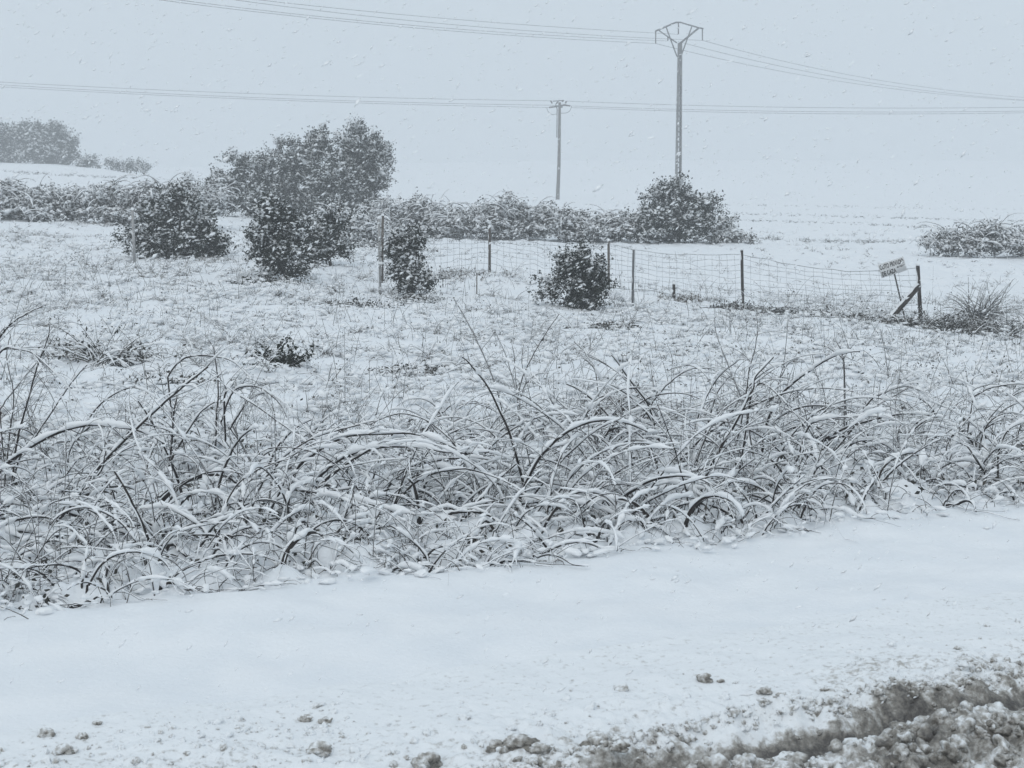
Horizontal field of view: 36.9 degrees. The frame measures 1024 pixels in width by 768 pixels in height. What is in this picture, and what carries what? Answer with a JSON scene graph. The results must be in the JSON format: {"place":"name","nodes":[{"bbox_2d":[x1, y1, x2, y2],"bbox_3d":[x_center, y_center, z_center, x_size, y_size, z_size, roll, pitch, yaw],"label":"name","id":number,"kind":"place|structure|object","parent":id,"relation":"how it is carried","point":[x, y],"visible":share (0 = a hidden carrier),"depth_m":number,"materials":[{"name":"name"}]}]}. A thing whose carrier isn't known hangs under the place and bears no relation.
{"place":"outdoors","nodes":[
{"label":"outdoors","id":0,"kind":"place"},
{"bbox_2d":[0,160,1023,731],"bbox_3d":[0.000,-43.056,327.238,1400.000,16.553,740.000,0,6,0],"label":"snow field","id":1,"kind":"structure","parent":0,"point":[336,646],"depth_m":8.73,"materials":[{"name":"snow"}]},
{"bbox_2d":[0,117,37,162],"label":"tree","id":2,"kind":"object","parent":1,"relation":"on","point":[5,137],"visible":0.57,"depth_m":149.34,"materials":[{"name":"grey plant"}]},
{"bbox_2d":[5,117,85,164],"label":"tree","id":3,"kind":"object","parent":1,"relation":"on","point":[44,133],"visible":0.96,"depth_m":147.43,"materials":[{"name":"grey plant"}]},
{"bbox_2d":[0,172,117,222],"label":"bramble thicket","id":4,"kind":"object","parent":1,"relation":"on","point":[30,204],"visible":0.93,"depth_m":45.22,"materials":[{"name":"grey plant"}]},
{"bbox_2d":[0,275,119,487],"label":"bare shrub","id":5,"kind":"object","parent":1,"relation":"on","point":[22,348],"visible":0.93,"depth_m":9.22,"materials":[{"name":"plant"}]},
{"bbox_2d":[38,318,121,363],"bbox_3d":[-4.776,-0.490,16.955,1.191,0.514,0.781,-5,8,-37],"label":"snowy spray","id":6,"kind":"object","parent":1,"relation":"on","point":[89,349],"visible":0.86,"depth_m":16.80,"materials":[{"name":"grey plant"}]},
{"bbox_2d":[0,390,177,524],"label":"bare shrub","id":7,"kind":"object","parent":1,"relation":"on","point":[42,437],"visible":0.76,"depth_m":8.53,"materials":[{"name":"plant"}]},
{"bbox_2d":[72,153,105,168],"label":"shrub","id":8,"kind":"object","parent":1,"relation":"on","point":[93,159],"visible":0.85,"depth_m":145.12,"materials":[{"name":"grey plant"}]},
{"bbox_2d":[102,156,121,170],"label":"shrub","id":9,"kind":"object","parent":1,"relation":"on","point":[112,163],"visible":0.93,"depth_m":145.22,"materials":[{"name":"grey plant"}]},
{"bbox_2d":[4,501,226,568],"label":"bare shrub","id":10,"kind":"object","parent":1,"relation":"on","point":[20,530],"visible":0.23,"depth_m":7.68,"materials":[{"name":"plant"}]},
{"bbox_2d":[118,159,134,172],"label":"shrub","id":11,"kind":"object","parent":1,"relation":"on","point":[124,168],"visible":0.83,"depth_m":145.56,"materials":[{"name":"grey plant"}]},
{"bbox_2d":[131,208,135,268],"bbox_3d":[-7.114,-2.675,28.882,0.077,1.278,0.069,0,6,0],"label":"fence post","id":12,"kind":"object","parent":1,"relation":"on","point":[133,236],"visible":0.95,"depth_m":28.85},
{"bbox_2d":[88,328,182,367],"bbox_3d":[-4.139,-0.369,16.734,1.016,0.416,1.065,0,6,0],"label":"snowy spray","id":13,"kind":"object","parent":1,"relation":"on","point":[132,358],"visible":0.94,"depth_m":16.59,"materials":[{"name":"grey plant"}]},
{"bbox_2d":[128,156,146,173],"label":"shrub","id":14,"kind":"object","parent":1,"relation":"on","point":[136,162],"visible":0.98,"depth_m":145.47,"materials":[{"name":"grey plant"}]},
{"bbox_2d":[48,343,239,524],"bbox_3d":[-2.105,0.337,8.358,0.627,1.074,1.173,6,9,41],"label":"bare shrub","id":15,"kind":"object","parent":1,"relation":"on","point":[85,484],"visible":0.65,"depth_m":8.43,"materials":[{"name":"plant"}]},
{"bbox_2d":[138,161,156,174],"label":"shrub","id":16,"kind":"object","parent":1,"relation":"on","point":[147,167],"visible":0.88,"depth_m":145.44,"materials":[{"name":"grey plant"}]},
{"bbox_2d":[69,166,244,227],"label":"bramble thicket","id":17,"kind":"object","parent":1,"relation":"on","point":[126,203],"visible":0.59,"depth_m":45.44,"materials":[{"name":"grey plant"}]},
{"bbox_2d":[110,178,238,258],"bbox_3d":[-6.992,-3.288,31.800,2.722,1.958,1.603,0,6,0],"label":"young oak","id":18,"kind":"object","parent":1,"relation":"on","point":[163,246],"visible":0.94,"depth_m":31.61,"materials":[{"name":"grey plant"}]},
{"bbox_2d":[76,316,274,475],"bbox_3d":[-2.229,0.086,10.017,0.902,0.993,1.106,3,7,27],"label":"bare shrub","id":19,"kind":"object","parent":1,"relation":"on","point":[181,397],"visible":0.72,"depth_m":9.86,"materials":[{"name":"plant"}]},
{"bbox_2d":[123,368,243,384],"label":"leafy weed","id":20,"kind":"object","parent":1,"relation":"on","point":[184,379],"visible":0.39,"depth_m":14.85,"materials":[{"name":"grey plant"}]},
{"bbox_2d":[191,145,291,218],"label":"holm oak","id":21,"kind":"object","parent":1,"relation":"on","point":[257,177],"visible":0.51,"depth_m":59.05,"materials":[{"name":"grey plant"}]},
{"bbox_2d":[230,275,300,284],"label":"leafy weed","id":22,"kind":"object","parent":1,"relation":"on","point":[269,280],"visible":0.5,"depth_m":26.89,"materials":[{"name":"grey plant"}]},
{"bbox_2d":[238,190,319,280],"bbox_3d":[-4.145,-2.582,27.395,1.489,1.771,0.973,0,6,0],"label":"young oak","id":23,"kind":"object","parent":1,"relation":"on","point":[267,229],"visible":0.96,"depth_m":27.26,"materials":[{"name":"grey plant"}]},
{"bbox_2d":[242,332,318,367],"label":"shrub","id":24,"kind":"object","parent":1,"relation":"on","point":[291,356],"visible":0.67,"depth_m":15.76,"materials":[{"name":"plant"}]},
{"bbox_2d":[211,338,355,476],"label":"bare shrub","id":25,"kind":"object","parent":1,"relation":"on","point":[251,397],"visible":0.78,"depth_m":9.73,"materials":[{"name":"plant"}]},
{"bbox_2d":[248,122,346,219],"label":"holm oak","id":26,"kind":"object","parent":1,"relation":"on","point":[307,154],"visible":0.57,"depth_m":59.84,"materials":[{"name":"grey plant"}]},
{"bbox_2d":[291,199,363,266],"bbox_3d":[-3.723,-2.925,30.855,1.588,1.581,1.151,0,6,0],"label":"young oak","id":27,"kind":"object","parent":1,"relation":"on","point":[321,231],"visible":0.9,"depth_m":30.67,"materials":[{"name":"grey plant"}]},
{"bbox_2d":[292,113,396,221],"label":"holm oak","id":28,"kind":"object","parent":1,"relation":"on","point":[336,180],"visible":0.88,"depth_m":58.90,"materials":[{"name":"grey plant"}]},
{"bbox_2d":[229,515,464,574],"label":"bare shrub","id":29,"kind":"object","parent":1,"relation":"on","point":[380,539],"visible":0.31,"depth_m":7.66,"materials":[{"name":"plant"}]},
{"bbox_2d":[249,426,460,548],"bbox_3d":[-0.895,0.568,7.978,1.284,0.569,0.568,3,7,27],"label":"bare shrub","id":30,"kind":"object","parent":1,"relation":"on","point":[358,498],"visible":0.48,"depth_m":8.07,"materials":[{"name":"plant"}]},
{"bbox_2d":[316,203,399,247],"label":"bramble thicket","id":31,"kind":"object","parent":1,"relation":"on","point":[363,237],"visible":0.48,"depth_m":39.64,"materials":[{"name":"grey plant"}]},
{"bbox_2d":[325,296,404,308],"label":"leafy weed","id":32,"kind":"object","parent":1,"relation":"on","point":[359,304],"visible":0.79,"depth_m":24.04,"materials":[{"name":"grey plant"}]},
{"bbox_2d":[377,217,381,293],"bbox_3d":[-2.367,-2.233,27.422,0.067,1.505,0.064,0,6,0],"label":"fence post","id":33,"kind":"object","parent":1,"relation":"on","point":[379,260],"visible":0.81,"depth_m":27.40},
{"bbox_2d":[268,415,528,516],"bbox_3d":[-0.697,0.505,8.575,1.698,0.610,0.787,5,8,39],"label":"bare shrub","id":34,"kind":"object","parent":1,"relation":"on","point":[376,445],"visible":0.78,"depth_m":8.46,"materials":[{"name":"plant"}]},
{"bbox_2d":[377,217,442,295],"bbox_3d":[-1.776,-2.154,26.928,1.093,1.551,0.849,-2,7,-21],"label":"young oak","id":35,"kind":"object","parent":1,"relation":"on","point":[395,254],"visible":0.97,"depth_m":26.85,"materials":[{"name":"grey plant"}]},
{"bbox_2d":[365,363,458,376],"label":"leafy weed","id":36,"kind":"object","parent":1,"relation":"on","point":[426,367],"visible":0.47,"depth_m":16.38,"materials":[{"name":"grey plant"}]},
{"bbox_2d":[384,285,454,303],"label":"leafy weed","id":37,"kind":"object","parent":1,"relation":"on","point":[420,298],"visible":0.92,"depth_m":26.30,"materials":[{"name":"grey plant"}]},
{"bbox_2d":[356,187,487,238],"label":"bramble thicket","id":38,"kind":"object","parent":1,"relation":"on","point":[399,213],"visible":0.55,"depth_m":47.37,"materials":[{"name":"grey plant"}]},
{"bbox_2d":[363,431,533,504],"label":"bare shrub","id":39,"kind":"object","parent":1,"relation":"on","point":[474,457],"visible":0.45,"depth_m":8.72,"materials":[{"name":"plant"}]},
{"bbox_2d":[423,263,525,279],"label":"fallen weeds","id":40,"kind":"object","parent":1,"relation":"on","point":[451,271],"visible":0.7,"depth_m":30.14,"materials":[{"name":"grey plant"}]},
{"bbox_2d":[453,297,507,434],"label":"tall weed","id":41,"kind":"object","parent":1,"relation":"on","point":[482,353],"visible":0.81,"depth_m":11.39,"materials":[{"name":"plant"}]},
{"bbox_2d":[423,189,577,240],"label":"bramble thicket","id":42,"kind":"object","parent":1,"relation":"on","point":[504,223],"visible":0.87,"depth_m":46.39,"materials":[{"name":"grey plant"}]},
{"bbox_2d":[0,327,1023,619],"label":"bramble undergrowth","id":43,"kind":"object","parent":1,"relation":"on","point":[644,489],"visible":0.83,"depth_m":8.47,"materials":[{"name":"plant"}]},
{"bbox_2d":[0,170,1023,499],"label":"snowy grass","id":44,"kind":"structure","parent":1,"relation":"on","point":[728,316],"depth_m":19.06,"materials":[{"name":"white plant"}]},
{"bbox_2d":[494,314,559,438],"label":"tall weed","id":45,"kind":"object","parent":1,"relation":"on","point":[535,374],"visible":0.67,"depth_m":11.36,"materials":[{"name":"plant"}]},
{"bbox_2d":[423,426,638,536],"bbox_3d":[0.108,0.527,8.427,1.238,0.630,1.174,0,6,0],"label":"bare shrub","id":46,"kind":"object","parent":1,"relation":"on","point":[579,501],"visible":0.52,"depth_m":8.29,"materials":[{"name":"plant"}]},
{"bbox_2d":[547,100,571,199],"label":"utility pole","id":47,"kind":"object","parent":1,"relation":"on","point":[558,120],"visible":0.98,"depth_m":139.29,"materials":[{"name":"grey wood"}]},
{"bbox_2d":[10,85,511,104],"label":"power line","id":48,"kind":"object","parent":47,"relation":"attached to","point":[275,98],"visible":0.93,"depth_m":138.97,"materials":[{"name":"metal"}]},
{"bbox_2d":[5,82,540,100],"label":"power line","id":49,"kind":"object","parent":47,"relation":"attached to","point":[282,94],"visible":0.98,"depth_m":138.94,"materials":[{"name":"metal"}]},
{"bbox_2d":[9,87,548,107],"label":"power line","id":50,"kind":"object","parent":47,"relation":"attached to","point":[283,100],"visible":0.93,"depth_m":138.99,"materials":[{"name":"metal"}]},
{"bbox_2d":[572,107,983,113],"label":"power line","id":51,"kind":"object","parent":47,"relation":"attached to","point":[791,113],"visible":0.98,"depth_m":139.12,"materials":[{"name":"metal"}]},
{"bbox_2d":[581,106,1003,111],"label":"power line","id":52,"kind":"object","parent":47,"relation":"attached to","point":[785,111],"visible":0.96,"depth_m":139.10,"materials":[{"name":"metal"}]},
{"bbox_2d":[572,101,1013,107],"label":"power line","id":53,"kind":"object","parent":47,"relation":"attached to","point":[793,107],"visible":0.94,"depth_m":139.06,"materials":[{"name":"metal"}]},
{"bbox_2d":[526,236,624,310],"bbox_3d":[1.083,-1.831,25.997,1.710,1.532,1.045,0,6,0],"label":"young oak","id":54,"kind":"object","parent":1,"relation":"on","point":[581,275],"visible":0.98,"depth_m":25.85,"materials":[{"name":"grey plant"}]},
{"bbox_2d":[538,202,657,243],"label":"bramble thicket","id":55,"kind":"object","parent":1,"relation":"on","point":[616,227],"visible":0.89,"depth_m":45.40,"materials":[{"name":"grey plant"}]},
{"bbox_2d":[563,319,641,329],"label":"leafy weed","id":56,"kind":"object","parent":1,"relation":"on","point":[608,325],"visible":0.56,"depth_m":22.35,"materials":[{"name":"grey plant"}]},
{"bbox_2d":[534,310,677,474],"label":"bare shrub","id":57,"kind":"object","parent":1,"relation":"on","point":[582,408],"visible":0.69,"depth_m":10.03,"materials":[{"name":"plant"}]},
{"bbox_2d":[591,376,671,422],"bbox_3d":[0.880,0.189,11.779,0.580,0.455,0.675,6,8,41],"label":"snowy spray","id":58,"kind":"object","parent":1,"relation":"on","point":[619,401],"visible":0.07,"depth_m":11.81,"materials":[{"name":"grey plant"}]},
{"bbox_2d":[631,248,634,306],"bbox_3d":[2.046,-1.736,25.969,0.058,1.136,0.051,0,6,0],"label":"fence post","id":59,"kind":"object","parent":1,"relation":"on","point":[633,263],"visible":0.88,"depth_m":25.94,"materials":[{"name":"metal"}]},
{"bbox_2d":[537,352,743,481],"bbox_3d":[0.800,0.247,10.151,1.051,0.765,2.263,3,7,22],"label":"bare shrub","id":60,"kind":"object","parent":1,"relation":"on","point":[686,370],"visible":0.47,"depth_m":10.48,"materials":[{"name":"plant"}]},
{"bbox_2d":[381,213,922,319],"bbox_3d":[2.621,-2.160,28.448,9.918,1.984,2.628,2,7,20],"label":"wire fence","id":61,"kind":"object","parent":1,"relation":"on","point":[910,295],"visible":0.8,"depth_m":27.96,"materials":[{"name":"grey metal"}]},
{"bbox_2d":[655,22,703,184],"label":"electricity pylon","id":62,"kind":"object","parent":1,"relation":"on","point":[679,103],"visible":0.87,"depth_m":110.35,"materials":[{"name":"metal"}]},
{"bbox_2d":[163,0,654,43],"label":"power line","id":63,"kind":"object","parent":62,"relation":"attached to","point":[397,26],"visible":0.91,"depth_m":91.81,"materials":[{"name":"metal"}]},
{"bbox_2d":[181,0,659,40],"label":"power line","id":64,"kind":"object","parent":62,"relation":"attached to","point":[415,25],"visible":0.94,"depth_m":92.96,"materials":[{"name":"metal"}]},
{"bbox_2d":[238,0,684,39],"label":"power line","id":65,"kind":"object","parent":62,"relation":"attached to","point":[449,24],"visible":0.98,"depth_m":93.03,"materials":[{"name":"metal"}]},
{"bbox_2d":[262,0,666,33],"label":"power line","id":66,"kind":"object","parent":62,"relation":"attached to","point":[455,19],"visible":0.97,"depth_m":94.27,"materials":[{"name":"metal"}]},
{"bbox_2d":[659,44,1023,100],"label":"power line","id":67,"kind":"object","parent":62,"relation":"attached to","point":[841,81],"visible":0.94,"depth_m":131.56,"materials":[{"name":"metal"}]},
{"bbox_2d":[678,41,1018,99],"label":"power line","id":68,"kind":"object","parent":62,"relation":"attached to","point":[844,78],"visible":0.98,"depth_m":130.00,"materials":[{"name":"metal"}]},
{"bbox_2d":[702,40,1023,97],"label":"power line","id":69,"kind":"object","parent":62,"relation":"attached to","point":[851,75],"visible":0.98,"depth_m":128.50,"materials":[{"name":"metal"}]},
{"bbox_2d":[624,171,739,243],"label":"holm oak","id":70,"kind":"object","parent":1,"relation":"on","point":[704,215],"visible":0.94,"depth_m":45.30,"materials":[{"name":"grey plant"}]},
{"bbox_2d":[656,289,712,302],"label":"leafy weed","id":71,"kind":"object","parent":1,"relation":"on","point":[683,298],"visible":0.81,"depth_m":28.07,"materials":[{"name":"grey plant"}]},
{"bbox_2d":[701,298,761,309],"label":"fallen weeds","id":72,"kind":"object","parent":1,"relation":"on","point":[713,306],"visible":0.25,"depth_m":26.43,"materials":[{"name":"grey plant"}]},
{"bbox_2d":[703,223,760,244],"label":"bramble thicket","id":73,"kind":"object","parent":1,"relation":"on","point":[721,233],"visible":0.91,"depth_m":45.56,"materials":[{"name":"grey plant"}]},
{"bbox_2d":[664,288,819,491],"bbox_3d":[1.388,0.044,9.716,0.852,1.230,1.613,0,6,0],"label":"bare shrub","id":74,"kind":"object","parent":1,"relation":"on","point":[748,397],"visible":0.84,"depth_m":9.22,"materials":[{"name":"plant"}]},
{"bbox_2d":[722,301,829,314],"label":"fallen weeds","id":75,"kind":"object","parent":1,"relation":"on","point":[776,309],"visible":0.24,"depth_m":25.82,"materials":[{"name":"grey plant"}]},
{"bbox_2d":[777,310,821,413],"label":"tall weed","id":76,"kind":"object","parent":1,"relation":"on","point":[800,358],"visible":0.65,"depth_m":11.89,"materials":[{"name":"plant"}]},
{"bbox_2d":[782,422,857,505],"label":"bare shrub","id":77,"kind":"object","parent":1,"relation":"on","point":[824,469],"visible":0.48,"depth_m":8.91,"materials":[{"name":"plant"}]},
{"bbox_2d":[724,365,955,491],"bbox_3d":[2.145,0.314,9.573,1.022,0.714,1.883,5,8,35],"label":"bare shrub","id":78,"kind":"object","parent":1,"relation":"on","point":[822,416],"visible":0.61,"depth_m":9.68,"materials":[{"name":"plant"}]},
{"bbox_2d":[826,337,856,434],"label":"tall weed","id":79,"kind":"object","parent":1,"relation":"on","point":[844,386],"visible":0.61,"depth_m":11.06,"materials":[{"name":"plant"}]},
{"bbox_2d":[791,307,918,323],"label":"fallen weeds","id":80,"kind":"object","parent":1,"relation":"on","point":[850,315],"visible":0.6,"depth_m":24.80,"materials":[{"name":"grey plant"}]},
{"bbox_2d":[878,257,906,315],"bbox_3d":[6.420,-1.534,25.875,0.545,1.231,0.057,0,6,0],"label":"hunting sign","id":81,"kind":"object","parent":1,"relation":"on","point":[891,267],"visible":0.94,"depth_m":25.81,"materials":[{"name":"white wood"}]},
{"bbox_2d":[868,314,944,328],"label":"fallen weeds","id":82,"kind":"object","parent":1,"relation":"on","point":[900,320],"visible":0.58,"depth_m":24.34,"materials":[{"name":"grey plant"}]},
{"bbox_2d":[844,380,970,479],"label":"bare shrub","id":83,"kind":"object","parent":1,"relation":"on","point":[922,421],"visible":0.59,"depth_m":9.42,"materials":[{"name":"plant"}]},
{"bbox_2d":[848,306,1018,337],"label":"fallen weeds","id":84,"kind":"object","parent":1,"relation":"on","point":[979,325],"visible":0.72,"depth_m":24.33,"materials":[{"name":"grey plant"}]},
{"bbox_2d":[902,381,1023,484],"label":"bare shrub","id":85,"kind":"object","parent":1,"relation":"on","point":[1009,427],"visible":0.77,"depth_m":9.30,"materials":[{"name":"plant"}]},
{"bbox_2d":[909,211,1023,257],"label":"bramble thicket","id":86,"kind":"object","parent":1,"relation":"on","point":[979,239],"visible":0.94,"depth_m":42.54,"materials":[{"name":"grey plant"}]},
{"bbox_2d":[938,274,1023,320],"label":"grass clump","id":87,"kind":"object","parent":1,"relation":"on","point":[979,311],"visible":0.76,"depth_m":27.16,"materials":[{"name":"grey plant"}]},
{"bbox_2d":[981,303,1023,336],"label":"grass clump","id":88,"kind":"object","parent":1,"relation":"on","point":[1013,322],"visible":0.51,"depth_m":24.46,"materials":[{"name":"grey plant"}]},
{"bbox_2d":[0,589,1023,767],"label":"road","id":89,"kind":"structure","parent":0,"point":[494,699],"depth_m":5.30,"materials":[{"name":"snow"}]},
{"bbox_2d":[37,727,55,737],"bbox_3d":[-1.521,1.145,5.023,0.064,0.042,0.049,0,6,0],"label":"snow clod","id":90,"kind":"object","parent":89,"relation":"on","point":[44,732],"visible":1,"depth_m":5.01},
{"bbox_2d":[51,743,74,754],"bbox_3d":[-1.425,1.165,4.875,0.068,0.046,0.060,5,8,39],"label":"snow clod","id":91,"kind":"object","parent":89,"relation":"on","point":[64,748],"visible":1,"depth_m":4.86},
{"bbox_2d":[75,732,88,739],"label":"snow clod","id":92,"kind":"object","parent":89,"relation":"on","point":[83,735],"visible":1,"depth_m":4.99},
{"bbox_2d":[297,714,312,721],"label":"snow clod","id":93,"kind":"object","parent":89,"relation":"on","point":[305,718],"visible":1,"depth_m":5.20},
{"bbox_2d":[306,740,331,756],"bbox_3d":[-0.616,1.164,4.896,0.086,0.055,0.079,0,6,0],"label":"snow clod","id":94,"kind":"object","parent":89,"relation":"on","point":[320,748],"visible":0.93,"depth_m":4.88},
{"bbox_2d":[318,716,332,723],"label":"snow clod","id":95,"kind":"object","parent":89,"relation":"on","point":[325,719],"visible":0.99,"depth_m":5.17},
{"bbox_2d":[410,751,442,767],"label":"snow clod","id":96,"kind":"object","parent":89,"relation":"on","point":[433,759],"visible":0.98,"depth_m":4.79,"materials":[{"name":"snow"}]},
{"bbox_2d":[485,739,502,752],"bbox_3d":[-0.049,1.159,4.914,0.073,0.048,0.054,0,6,0],"label":"snow clod","id":97,"kind":"object","parent":89,"relation":"on","point":[493,745],"visible":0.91,"depth_m":4.90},
{"bbox_2d":[0,618,1023,767],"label":"slush clods","id":98,"kind":"object","parent":89,"relation":"on","point":[919,726],"visible":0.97,"depth_m":4.88,"materials":[{"name":"snow"}]},
{"bbox_2d":[501,733,539,750],"bbox_3d":[0.029,1.149,4.900,0.124,0.059,0.082,0,6,0],"label":"snow clod","id":99,"kind":"object","parent":89,"relation":"on","point":[513,741],"visible":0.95,"depth_m":4.88,"materials":[{"name":"snow"}]},
{"bbox_2d":[529,742,551,753],"bbox_3d":[0.091,1.156,4.865,0.076,0.042,0.054,0,6,0],"label":"snow clod","id":100,"kind":"object","parent":89,"relation":"on","point":[539,748],"visible":1,"depth_m":4.85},
{"bbox_2d":[579,730,611,746],"bbox_3d":[0.269,1.150,4.906,0.096,0.074,0.108,4,7,29],"label":"snow clod","id":101,"kind":"object","parent":89,"relation":"on","point":[594,738],"visible":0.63,"depth_m":4.90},
{"bbox_2d":[608,739,630,752],"bbox_3d":[0.336,1.131,4.802,0.072,0.040,0.046,0,6,0],"label":"snow clod","id":102,"kind":"object","parent":89,"relation":"on","point":[620,745],"visible":1,"depth_m":4.79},
{"bbox_2d":[613,683,628,691],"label":"snow clod","id":103,"kind":"object","parent":89,"relation":"on","point":[621,687],"visible":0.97,"depth_m":5.46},
{"bbox_2d":[696,673,712,683],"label":"snow clod","id":104,"kind":"object","parent":89,"relation":"on","point":[705,678],"visible":1,"depth_m":5.57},
{"bbox_2d":[756,686,772,694],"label":"snow clod","id":105,"kind":"object","parent":89,"relation":"on","point":[764,690],"visible":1,"depth_m":5.40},
{"bbox_2d":[0,0,1023,706],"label":"falling snow","id":106,"kind":"structure","parent":0,"point":[676,578],"depth_m":7.34,"materials":[{"name":"snow"}]},
{"bbox_2d":[0,0,1023,167],"label":"sky","id":107,"kind":"structure","parent":0,"point":[405,58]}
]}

